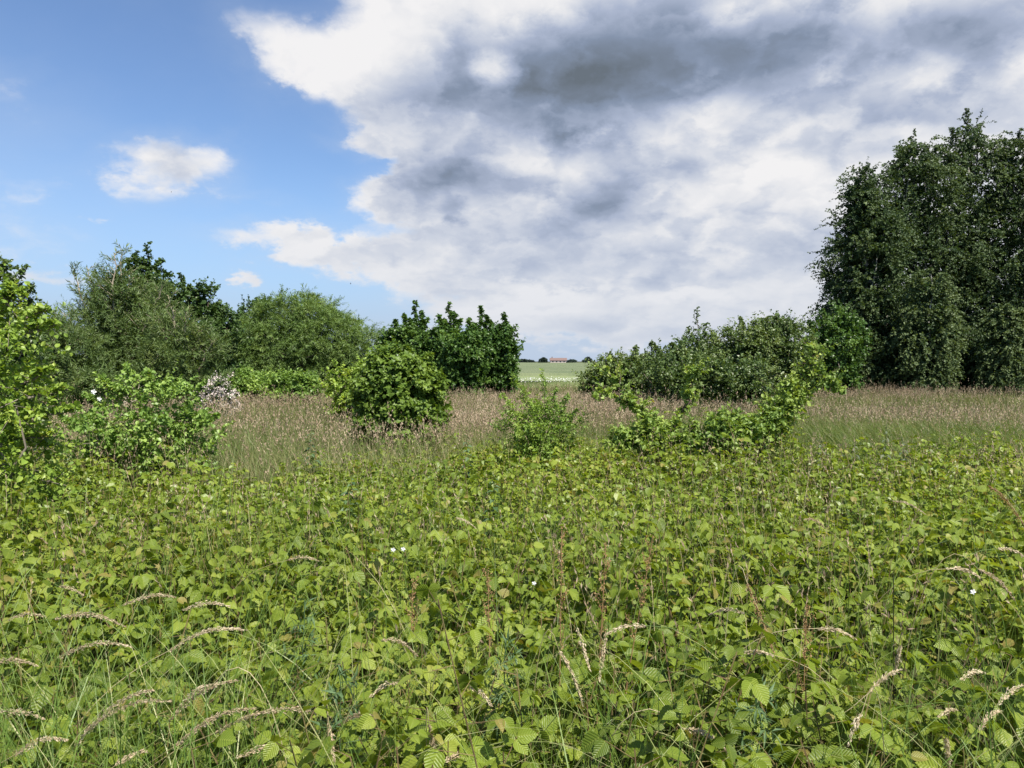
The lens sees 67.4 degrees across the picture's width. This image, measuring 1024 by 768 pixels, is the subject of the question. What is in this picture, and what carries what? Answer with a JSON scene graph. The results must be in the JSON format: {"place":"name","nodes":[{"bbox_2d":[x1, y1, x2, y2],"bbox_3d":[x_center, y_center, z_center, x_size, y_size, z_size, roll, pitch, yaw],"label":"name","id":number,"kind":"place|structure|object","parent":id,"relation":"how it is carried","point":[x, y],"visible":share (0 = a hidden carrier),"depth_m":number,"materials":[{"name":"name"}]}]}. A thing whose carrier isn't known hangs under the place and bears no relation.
{"place":"outdoors","nodes":[
{"label":"outdoors","id":0,"kind":"place"},
{"bbox_2d":[64,362,596,375],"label":"wheat field","id":1,"kind":"structure","parent":0,"point":[549,369],"depth_m":96.90,"materials":[{"name":"plant"}]},
{"bbox_2d":[0,361,1023,767],"bbox_3d":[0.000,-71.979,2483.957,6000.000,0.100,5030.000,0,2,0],"label":"ground","id":2,"kind":"structure","parent":0,"point":[924,651],"depth_m":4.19,"materials":[{"name":"green plant"}]},
{"bbox_2d":[0,656,38,666],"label":"grass stalk","id":3,"kind":"object","parent":2,"relation":"on","point":[18,661],"depth_m":2.40,"materials":[{"name":"beige plant"}]},
{"bbox_2d":[1,708,45,719],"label":"grass stalk","id":4,"kind":"object","parent":2,"relation":"on","point":[18,711],"depth_m":2.25,"materials":[{"name":"beige plant"}]},
{"bbox_2d":[0,255,66,460],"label":"hawthorn bush","id":5,"kind":"object","parent":2,"relation":"on","point":[21,271],"visible":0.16,"depth_m":9.49,"materials":[{"name":"green plant"}]},
{"bbox_2d":[1,736,68,762],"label":"grass stalk","id":6,"kind":"object","parent":2,"relation":"on","point":[55,738],"depth_m":2.01,"materials":[{"name":"plant"}]},
{"bbox_2d":[0,263,99,538],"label":"edge bush","id":7,"kind":"object","parent":2,"relation":"on","point":[11,439],"visible":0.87,"depth_m":6.58,"materials":[{"name":"green plant"}]},
{"bbox_2d":[1,611,125,639],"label":"grass stalk","id":8,"kind":"object","parent":2,"relation":"on","point":[83,614],"depth_m":2.73,"materials":[{"name":"beige plant"}]},
{"bbox_2d":[0,640,132,690],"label":"grass stalk","id":9,"kind":"object","parent":2,"relation":"on","point":[90,644],"depth_m":2.51,"materials":[{"name":"beige plant"}]},
{"bbox_2d":[25,300,143,422],"bbox_3d":[-11.579,-0.476,19.848,4.005,3.412,3.223,0,2,0],"label":"willow shrub","id":10,"kind":"object","parent":2,"relation":"on","point":[82,377],"visible":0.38,"depth_m":19.73,"materials":[{"name":"green plant"}]},
{"bbox_2d":[55,689,154,765],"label":"grass stalk","id":11,"kind":"object","parent":2,"relation":"on","point":[110,708],"depth_m":2.16,"materials":[{"name":"beige plant"}]},
{"bbox_2d":[38,698,171,757],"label":"grass stalk","id":12,"kind":"object","parent":2,"relation":"on","point":[139,701],"depth_m":2.27,"materials":[{"name":"beige plant"}]},
{"bbox_2d":[70,593,175,724],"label":"grass stalk","id":13,"kind":"object","parent":2,"relation":"on","point":[149,595],"depth_m":2.97,"materials":[{"name":"beige plant"}]},
{"bbox_2d":[42,239,209,411],"bbox_3d":[-11.250,-1.552,21.926,4.878,5.322,3.385,0,2,0],"label":"willow shrub","id":14,"kind":"object","parent":2,"relation":"on","point":[105,301],"visible":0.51,"depth_m":21.58,"materials":[{"name":"green plant"}]},
{"bbox_2d":[112,749,147,767],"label":"grass stalk","id":15,"kind":"object","parent":2,"relation":"on","point":[124,760],"depth_m":2.06,"materials":[{"name":"plant"}]},
{"bbox_2d":[43,359,235,490],"bbox_3d":[-4.570,0.571,9.452,2.274,1.751,1.605,0,2,0],"label":"bramble bush","id":16,"kind":"object","parent":2,"relation":"on","point":[199,419],"visible":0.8,"depth_m":9.34,"materials":[{"name":"green plant"}]},
{"bbox_2d":[97,241,184,341],"bbox_3d":[-12.882,-2.019,26.768,3.602,5.958,3.333,0,2,0],"label":"dark tree","id":17,"kind":"object","parent":2,"relation":"on","point":[139,261],"visible":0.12,"depth_m":26.83,"materials":[{"name":"green plant"}]},
{"bbox_2d":[81,600,229,720],"bbox_3d":[-1.326,1.168,2.834,0.569,0.737,0.027,0,2,-4],"label":"grass stalk","id":18,"kind":"object","parent":2,"relation":"on","point":[213,603],"depth_m":2.83,"materials":[{"name":"plant"}]},
{"bbox_2d":[70,626,245,734],"bbox_3d":[-1.187,1.167,2.492,0.654,0.760,0.113,0,2,-10],"label":"grass stalk","id":19,"kind":"object","parent":2,"relation":"on","point":[202,632],"depth_m":2.51,"materials":[{"name":"plant"}]},
{"bbox_2d":[115,679,238,766],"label":"grass stalk","id":20,"kind":"object","parent":2,"relation":"on","point":[211,687],"depth_m":2.32,"materials":[{"name":"beige plant"}]},
{"bbox_2d":[109,300,246,411],"bbox_3d":[-9.014,-0.565,21.057,3.492,3.492,2.931,0,2,0],"label":"willow shrub","id":21,"kind":"object","parent":2,"relation":"on","point":[198,352],"visible":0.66,"depth_m":20.58,"materials":[{"name":"green plant"}]},
{"bbox_2d":[141,707,255,767],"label":"grass stalk","id":22,"kind":"object","parent":2,"relation":"on","point":[210,719],"depth_m":2.13,"materials":[{"name":"plant"}]},
{"bbox_2d":[170,272,254,377],"bbox_3d":[-11.195,-1.572,27.823,3.496,4.977,3.198,-1,2,-24],"label":"dark tree","id":23,"kind":"object","parent":2,"relation":"on","point":[190,295],"visible":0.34,"depth_m":27.74,"materials":[{"name":"green plant"}]},
{"bbox_2d":[195,370,242,420],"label":"blossom shrub","id":24,"kind":"object","parent":2,"relation":"on","point":[223,388],"visible":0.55,"depth_m":19.86,"materials":[{"name":"grey plant"}]},
{"bbox_2d":[175,667,286,765],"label":"grass stalk","id":25,"kind":"object","parent":2,"relation":"on","point":[197,689],"depth_m":2.28,"materials":[{"name":"plant"}]},
{"bbox_2d":[212,745,264,767],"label":"grass stalk","id":26,"kind":"object","parent":2,"relation":"on","point":[254,752],"depth_m":2.04,"materials":[{"name":"beige plant"}]},
{"bbox_2d":[150,706,331,767],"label":"grass stalk","id":27,"kind":"object","parent":2,"relation":"on","point":[258,713],"depth_m":2.15,"materials":[{"name":"plant"}]},
{"bbox_2d":[226,363,271,412],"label":"hedge shrub","id":28,"kind":"object","parent":2,"relation":"on","point":[248,379],"visible":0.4,"depth_m":23.60,"materials":[{"name":"green plant"}]},
{"bbox_2d":[229,293,272,354],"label":"dark tree","id":29,"kind":"object","parent":2,"relation":"on","point":[243,309],"visible":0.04,"depth_m":36.09,"materials":[{"name":"green plant"}]},
{"bbox_2d":[244,366,295,409],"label":"hedge shrub","id":30,"kind":"object","parent":2,"relation":"on","point":[274,378],"visible":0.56,"depth_m":23.60,"materials":[{"name":"green plant"}]},
{"bbox_2d":[271,597,326,733],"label":"thistle","id":31,"kind":"object","parent":2,"relation":"on","point":[299,630],"visible":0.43,"depth_m":2.82,"materials":[{"name":"green plant"}]},
{"bbox_2d":[272,366,332,412],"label":"hedge shrub","id":32,"kind":"object","parent":2,"relation":"on","point":[306,381],"visible":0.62,"depth_m":23.75,"materials":[{"name":"green plant"}]},
{"bbox_2d":[228,283,390,392],"bbox_3d":[-9.290,-1.840,33.995,8.063,5.277,6.722,1,2,33],"label":"domed willow","id":33,"kind":"object","parent":2,"relation":"on","point":[305,342],"visible":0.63,"depth_m":32.61,"materials":[{"name":"green plant"}]},
{"bbox_2d":[303,427,321,472],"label":"nettle","id":34,"kind":"object","parent":2,"relation":"on","point":[312,455],"visible":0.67,"depth_m":9.03,"materials":[{"name":"green plant"}]},
{"bbox_2d":[286,711,374,766],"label":"grass stalk","id":35,"kind":"object","parent":2,"relation":"on","point":[353,716],"depth_m":2.20,"materials":[{"name":"beige plant"}]},
{"bbox_2d":[326,698,335,766],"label":"grass stalk","id":36,"kind":"object","parent":2,"relation":"on","point":[331,752],"depth_m":2.12,"materials":[{"name":"plant"}]},
{"bbox_2d":[310,664,370,767],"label":"thistle","id":37,"kind":"object","parent":2,"relation":"on","point":[331,690],"visible":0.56,"depth_m":2.33,"materials":[{"name":"green plant"}]},
{"bbox_2d":[318,346,372,424],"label":"yellowish shrub","id":38,"kind":"object","parent":2,"relation":"on","point":[336,384],"visible":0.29,"depth_m":18.75,"materials":[{"name":"green plant"}]},
{"bbox_2d":[337,475,359,531],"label":"nettle","id":39,"kind":"object","parent":2,"relation":"on","point":[345,492],"visible":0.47,"depth_m":6.23,"materials":[{"name":"green plant"}]},
{"bbox_2d":[364,319,406,355],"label":"sapling","id":40,"kind":"object","parent":2,"relation":"on","point":[390,332],"visible":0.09,"depth_m":33.13,"materials":[{"name":"green plant"}]},
{"bbox_2d":[356,631,417,731],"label":"grass stalk","id":41,"kind":"object","parent":2,"relation":"on","point":[392,639],"depth_m":2.68,"materials":[{"name":"beige plant"}]},
{"bbox_2d":[344,336,456,457],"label":"round bush","id":42,"kind":"object","parent":2,"relation":"on","point":[405,381],"visible":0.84,"depth_m":12.24,"materials":[{"name":"green plant"}]},
{"bbox_2d":[369,681,441,731],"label":"grass stalk","id":43,"kind":"object","parent":2,"relation":"on","point":[382,686],"depth_m":2.38,"materials":[{"name":"plant"}]},
{"bbox_2d":[387,300,432,359],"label":"sapling","id":44,"kind":"object","parent":2,"relation":"on","point":[413,332],"visible":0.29,"depth_m":32.76,"materials":[{"name":"green plant"}]},
{"bbox_2d":[403,576,418,688],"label":"dock plant","id":45,"kind":"object","parent":2,"relation":"on","point":[412,600],"visible":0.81,"depth_m":3.13,"materials":[{"name":"plant"}]},
{"bbox_2d":[426,707,436,748],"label":"grass stalk","id":46,"kind":"object","parent":2,"relation":"on","point":[432,741],"depth_m":2.09,"materials":[{"name":"plant"}]},
{"bbox_2d":[422,301,463,398],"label":"sapling","id":47,"kind":"object","parent":2,"relation":"on","point":[445,325],"visible":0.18,"depth_m":32.01,"materials":[{"name":"green plant"}]},
{"bbox_2d":[441,686,492,710],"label":"grass stalk","id":48,"kind":"object","parent":2,"relation":"on","point":[483,694],"depth_m":2.27,"materials":[{"name":"plant"}]},
{"bbox_2d":[436,324,499,398],"bbox_3d":[-1.887,-0.756,30.587,2.856,3.250,2.771,0,2,0],"label":"sapling","id":49,"kind":"object","parent":2,"relation":"on","point":[464,362],"visible":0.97,"depth_m":30.10,"materials":[{"name":"green plant"}]},
{"bbox_2d":[460,305,493,393],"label":"sapling","id":50,"kind":"object","parent":2,"relation":"on","point":[486,322],"visible":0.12,"depth_m":32.47,"materials":[{"name":"green plant"}]},
{"bbox_2d":[480,568,495,669],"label":"dock plant","id":51,"kind":"object","parent":2,"relation":"on","point":[488,615],"visible":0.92,"depth_m":3.03,"materials":[{"name":"brown plant"}]},
{"bbox_2d":[482,471,505,534],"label":"nettle","id":52,"kind":"object","parent":2,"relation":"on","point":[488,510],"visible":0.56,"depth_m":6.03,"materials":[{"name":"green plant"}]},
{"bbox_2d":[465,624,535,763],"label":"thistle","id":53,"kind":"object","parent":2,"relation":"on","point":[509,682],"visible":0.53,"depth_m":2.52,"materials":[{"name":"green plant"}]},
{"bbox_2d":[485,312,525,399],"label":"sapling","id":54,"kind":"object","parent":2,"relation":"on","point":[506,358],"visible":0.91,"depth_m":31.19,"materials":[{"name":"green plant"}]},
{"bbox_2d":[0,408,1023,767],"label":"bramble patch","id":55,"kind":"object","parent":2,"relation":"on","point":[748,684],"visible":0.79,"depth_m":3.91,"materials":[{"name":"green plant"}]},
{"bbox_2d":[583,355,712,462],"bbox_3d":[1.661,0.303,9.309,1.487,1.319,0.734,-1,2,-17],"label":"leaning sapling","id":56,"kind":"object","parent":55,"relation":"on","point":[647,424],"visible":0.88,"depth_m":9.27,"materials":[{"name":"green plant"}]},
{"bbox_2d":[597,399,775,464],"bbox_3d":[2.067,0.603,9.230,2.085,0.910,0.782,0,2,0],"label":"vine mound","id":57,"kind":"object","parent":55,"relation":"on","point":[717,425],"visible":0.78,"depth_m":9.12,"materials":[{"name":"green plant"}]},
{"bbox_2d":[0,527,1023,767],"bbox_3d":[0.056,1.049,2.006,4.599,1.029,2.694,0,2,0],"label":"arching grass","id":58,"kind":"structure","parent":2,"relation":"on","point":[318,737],"depth_m":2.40,"materials":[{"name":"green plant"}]},
{"bbox_2d":[0,416,1023,764],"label":"dry stems","id":59,"kind":"object","parent":2,"relation":"on","point":[568,522],"visible":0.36,"depth_m":5.35,"materials":[{"name":"plant"}]},
{"bbox_2d":[0,413,1023,676],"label":"dry seed heads","id":60,"kind":"object","parent":59,"relation":"attached to","point":[582,507],"visible":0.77,"depth_m":5.26,"materials":[{"name":"beige plant"}]},
{"bbox_2d":[488,368,593,475],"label":"feathery shrub","id":61,"kind":"object","parent":2,"relation":"on","point":[535,437],"visible":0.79,"depth_m":9.56,"materials":[{"name":"green plant"}]},
{"bbox_2d":[518,376,579,387],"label":"field margin","id":62,"kind":"object","parent":2,"relation":"on","point":[533,378],"visible":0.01,"depth_m":48.80,"materials":[{"name":"green plant"}]},
{"bbox_2d":[519,379,582,389],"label":"flower strip stems","id":63,"kind":"object","parent":2,"relation":"on","point":[551,384],"visible":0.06,"depth_m":43.06,"materials":[{"name":"green plant"}]},
{"bbox_2d":[530,629,583,748],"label":"grass stalk","id":64,"kind":"object","parent":2,"relation":"on","point":[573,674],"depth_m":2.43,"materials":[{"name":"plant"}]},
{"bbox_2d":[555,528,569,716],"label":"dock plant","id":65,"kind":"object","parent":2,"relation":"on","point":[560,579],"visible":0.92,"depth_m":2.72,"materials":[{"name":"brown plant"}]},
{"bbox_2d":[561,609,590,720],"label":"grass stalk","id":66,"kind":"object","parent":2,"relation":"on","point":[583,648],"depth_m":2.56,"materials":[{"name":"plant"}]},
{"bbox_2d":[594,543,610,761],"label":"dock plant","id":67,"kind":"object","parent":2,"relation":"on","point":[603,584],"visible":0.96,"depth_m":2.83,"materials":[{"name":"brown plant"}]},
{"bbox_2d":[598,618,608,740],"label":"grass stalk","id":68,"kind":"object","parent":2,"relation":"on","point":[602,656],"depth_m":2.49,"materials":[{"name":"beige plant"}]},
{"bbox_2d":[571,344,659,408],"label":"hedge shrub","id":69,"kind":"object","parent":2,"relation":"on","point":[586,378],"visible":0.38,"depth_m":24.14,"materials":[{"name":"green plant"}]},
{"bbox_2d":[620,534,655,748],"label":"dock plant","id":70,"kind":"object","parent":2,"relation":"on","point":[647,569],"visible":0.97,"depth_m":2.92,"materials":[{"name":"brown plant"}]},
{"bbox_2d":[598,709,725,766],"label":"grass stalk","id":71,"kind":"object","parent":2,"relation":"on","point":[700,731],"depth_m":2.14,"materials":[{"name":"plant"}]},
{"bbox_2d":[603,623,751,751],"bbox_3d":[0.566,1.164,2.551,0.530,0.763,0.034,0,2,-5],"label":"grass stalk","id":72,"kind":"object","parent":2,"relation":"on","point":[626,626],"depth_m":2.53,"materials":[{"name":"plant"}]},
{"bbox_2d":[631,306,726,399],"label":"hedge shrub","id":73,"kind":"object","parent":2,"relation":"on","point":[699,340],"visible":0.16,"depth_m":24.72,"materials":[{"name":"green plant"}]},
{"bbox_2d":[630,342,787,412],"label":"hedge shrub","id":74,"kind":"object","parent":2,"relation":"on","point":[730,379],"visible":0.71,"depth_m":22.03,"materials":[{"name":"green plant"}]},
{"bbox_2d":[698,312,787,408],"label":"hedge shrub","id":75,"kind":"object","parent":2,"relation":"on","point":[740,344],"visible":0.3,"depth_m":25.04,"materials":[{"name":"green plant"}]},
{"bbox_2d":[722,566,774,687],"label":"grass stalk","id":76,"kind":"object","parent":2,"relation":"on","point":[760,615],"depth_m":2.75,"materials":[{"name":"plant"}]},
{"bbox_2d":[708,608,796,699],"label":"grass stalk","id":77,"kind":"object","parent":2,"relation":"on","point":[720,610],"depth_m":2.75,"materials":[{"name":"plant"}]},
{"bbox_2d":[734,675,787,767],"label":"thistle","id":78,"kind":"object","parent":2,"relation":"on","point":[771,690],"visible":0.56,"depth_m":2.32,"materials":[{"name":"green plant"}]},
{"bbox_2d":[706,626,856,706],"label":"grass stalk","id":79,"kind":"object","parent":2,"relation":"on","point":[838,630],"depth_m":2.62,"materials":[{"name":"plant"}]},
{"bbox_2d":[746,307,826,401],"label":"hedge shrub","id":80,"kind":"object","parent":2,"relation":"on","point":[790,353],"visible":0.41,"depth_m":25.42,"materials":[{"name":"green plant"}]},
{"bbox_2d":[736,649,837,704],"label":"grass stalk","id":81,"kind":"object","parent":2,"relation":"on","point":[759,653],"depth_m":2.54,"materials":[{"name":"plant"}]},
{"bbox_2d":[793,604,815,762],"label":"dock plant","id":82,"kind":"object","parent":2,"relation":"on","point":[804,650],"visible":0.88,"depth_m":2.63,"materials":[{"name":"plant"}]},
{"bbox_2d":[798,299,873,398],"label":"hazel shrub","id":83,"kind":"object","parent":2,"relation":"on","point":[842,326],"visible":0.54,"depth_m":29.50,"materials":[{"name":"green plant"}]},
{"bbox_2d":[784,669,902,745],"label":"grass stalk","id":84,"kind":"object","parent":2,"relation":"on","point":[885,677],"depth_m":2.38,"materials":[{"name":"plant"}]},
{"bbox_2d":[847,688,884,764],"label":"grass stalk","id":85,"kind":"object","parent":2,"relation":"on","point":[857,722],"depth_m":2.18,"materials":[{"name":"plant"}]},
{"bbox_2d":[798,157,934,394],"bbox_3d":[15.787,-4.441,33.841,5.701,10.884,5.586,1,2,37],"label":"birch tree","id":86,"kind":"object","parent":2,"relation":"on","point":[864,263],"visible":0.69,"depth_m":33.14,"materials":[{"name":"green plant"}]},
{"bbox_2d":[856,324,930,395],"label":"understorey shrub","id":87,"kind":"object","parent":2,"relation":"on","point":[886,369],"visible":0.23,"depth_m":32.65,"materials":[{"name":"green plant"}]},
{"bbox_2d":[887,632,902,724],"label":"grass stalk","id":88,"kind":"object","parent":2,"relation":"on","point":[897,658],"depth_m":2.50,"materials":[{"name":"plant"}]},
{"bbox_2d":[816,128,1006,389],"bbox_3d":[18.748,-5.543,36.010,7.787,12.658,6.972,1,2,34],"label":"birch tree","id":89,"kind":"object","parent":2,"relation":"on","point":[902,170],"visible":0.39,"depth_m":34.66,"materials":[{"name":"green plant"}]},
{"bbox_2d":[844,566,979,667],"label":"grass stalk","id":90,"kind":"object","parent":2,"relation":"on","point":[966,571],"depth_m":3.04,"materials":[{"name":"plant"}]},
{"bbox_2d":[882,708,957,767],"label":"grass stalk","id":91,"kind":"object","parent":2,"relation":"on","point":[945,711],"depth_m":2.23,"materials":[{"name":"beige plant"}]},
{"bbox_2d":[883,265,972,398],"bbox_3d":[17.028,-2.036,31.436,3.276,5.671,2.978,-1,2,-25],"label":"birch tree","id":92,"kind":"object","parent":2,"relation":"on","point":[937,357],"visible":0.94,"depth_m":31.14,"materials":[{"name":"green plant"}]},
{"bbox_2d":[904,718,951,767],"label":"grass stalk","id":93,"kind":"object","parent":2,"relation":"on","point":[946,743],"depth_m":2.12,"materials":[{"name":"plant"}]},
{"bbox_2d":[872,669,985,767],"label":"grass stalk","id":94,"kind":"object","parent":2,"relation":"on","point":[971,673],"depth_m":2.34,"materials":[{"name":"plant"}]},
{"bbox_2d":[899,553,1015,700],"bbox_3d":[1.714,1.088,2.956,0.428,0.890,0.055,0,2,8],"label":"grass stalk","id":95,"kind":"object","parent":2,"relation":"on","point":[994,578],"depth_m":2.94,"materials":[{"name":"plant"}]},
{"bbox_2d":[894,108,1023,395],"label":"birch tree","id":96,"kind":"object","parent":2,"relation":"on","point":[967,152],"visible":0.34,"depth_m":35.41,"materials":[{"name":"green plant"}]},
{"bbox_2d":[935,323,986,394],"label":"understorey shrub","id":97,"kind":"object","parent":2,"relation":"on","point":[974,350],"visible":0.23,"depth_m":32.66,"materials":[{"name":"green plant"}]},
{"bbox_2d":[900,547,1023,727],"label":"grass stalk","id":98,"kind":"object","parent":2,"relation":"on","point":[1006,548],"depth_m":3.13,"materials":[{"name":"plant"}]},
{"bbox_2d":[943,709,1002,763],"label":"grass stalk","id":99,"kind":"object","parent":2,"relation":"on","point":[991,713],"depth_m":2.20,"materials":[{"name":"beige plant"}]},
{"bbox_2d":[933,128,1023,339],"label":"birch tree","id":100,"kind":"object","parent":2,"relation":"on","point":[1016,300],"visible":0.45,"depth_m":34.78,"materials":[{"name":"green plant"}]},
{"bbox_2d":[945,684,1023,766],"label":"grass stalk","id":101,"kind":"object","parent":2,"relation":"on","point":[1014,688],"depth_m":2.29,"materials":[{"name":"plant"}]},
{"bbox_2d":[965,303,1023,398],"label":"birch tree","id":102,"kind":"object","parent":2,"relation":"on","point":[1001,360],"visible":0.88,"depth_m":30.61,"materials":[{"name":"green plant"}]},
{"bbox_2d":[988,485,1022,524],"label":"grass stalk","id":103,"kind":"object","parent":2,"relation":"on","point":[1000,495],"depth_m":3.43,"materials":[{"name":"plant"}]},
{"bbox_2d":[0,0,1023,360],"label":"sky","id":104,"kind":"structure","parent":0,"point":[595,175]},
{"bbox_2d":[9,410,1023,501],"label":"lush grass","id":105,"kind":"structure","parent":0,"point":[835,440],"depth_m":11.60,"materials":[{"name":"plant"}]},
{"bbox_2d":[26,383,1023,504],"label":"meadow grass","id":106,"kind":"structure","parent":0,"point":[275,453],"depth_m":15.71,"materials":[{"name":"beige plant"}]},
{"bbox_2d":[39,372,1023,457],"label":"meadow seed heads","id":107,"kind":"object","parent":106,"relation":"on","point":[495,395],"visible":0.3,"depth_m":16.44,"materials":[{"name":"beige plant"}]},
{"bbox_2d":[739,332,847,461],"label":"vine arch","id":108,"kind":"structure","parent":106,"relation":"on","point":[787,400],"depth_m":9.32,"materials":[{"name":"green plant"}]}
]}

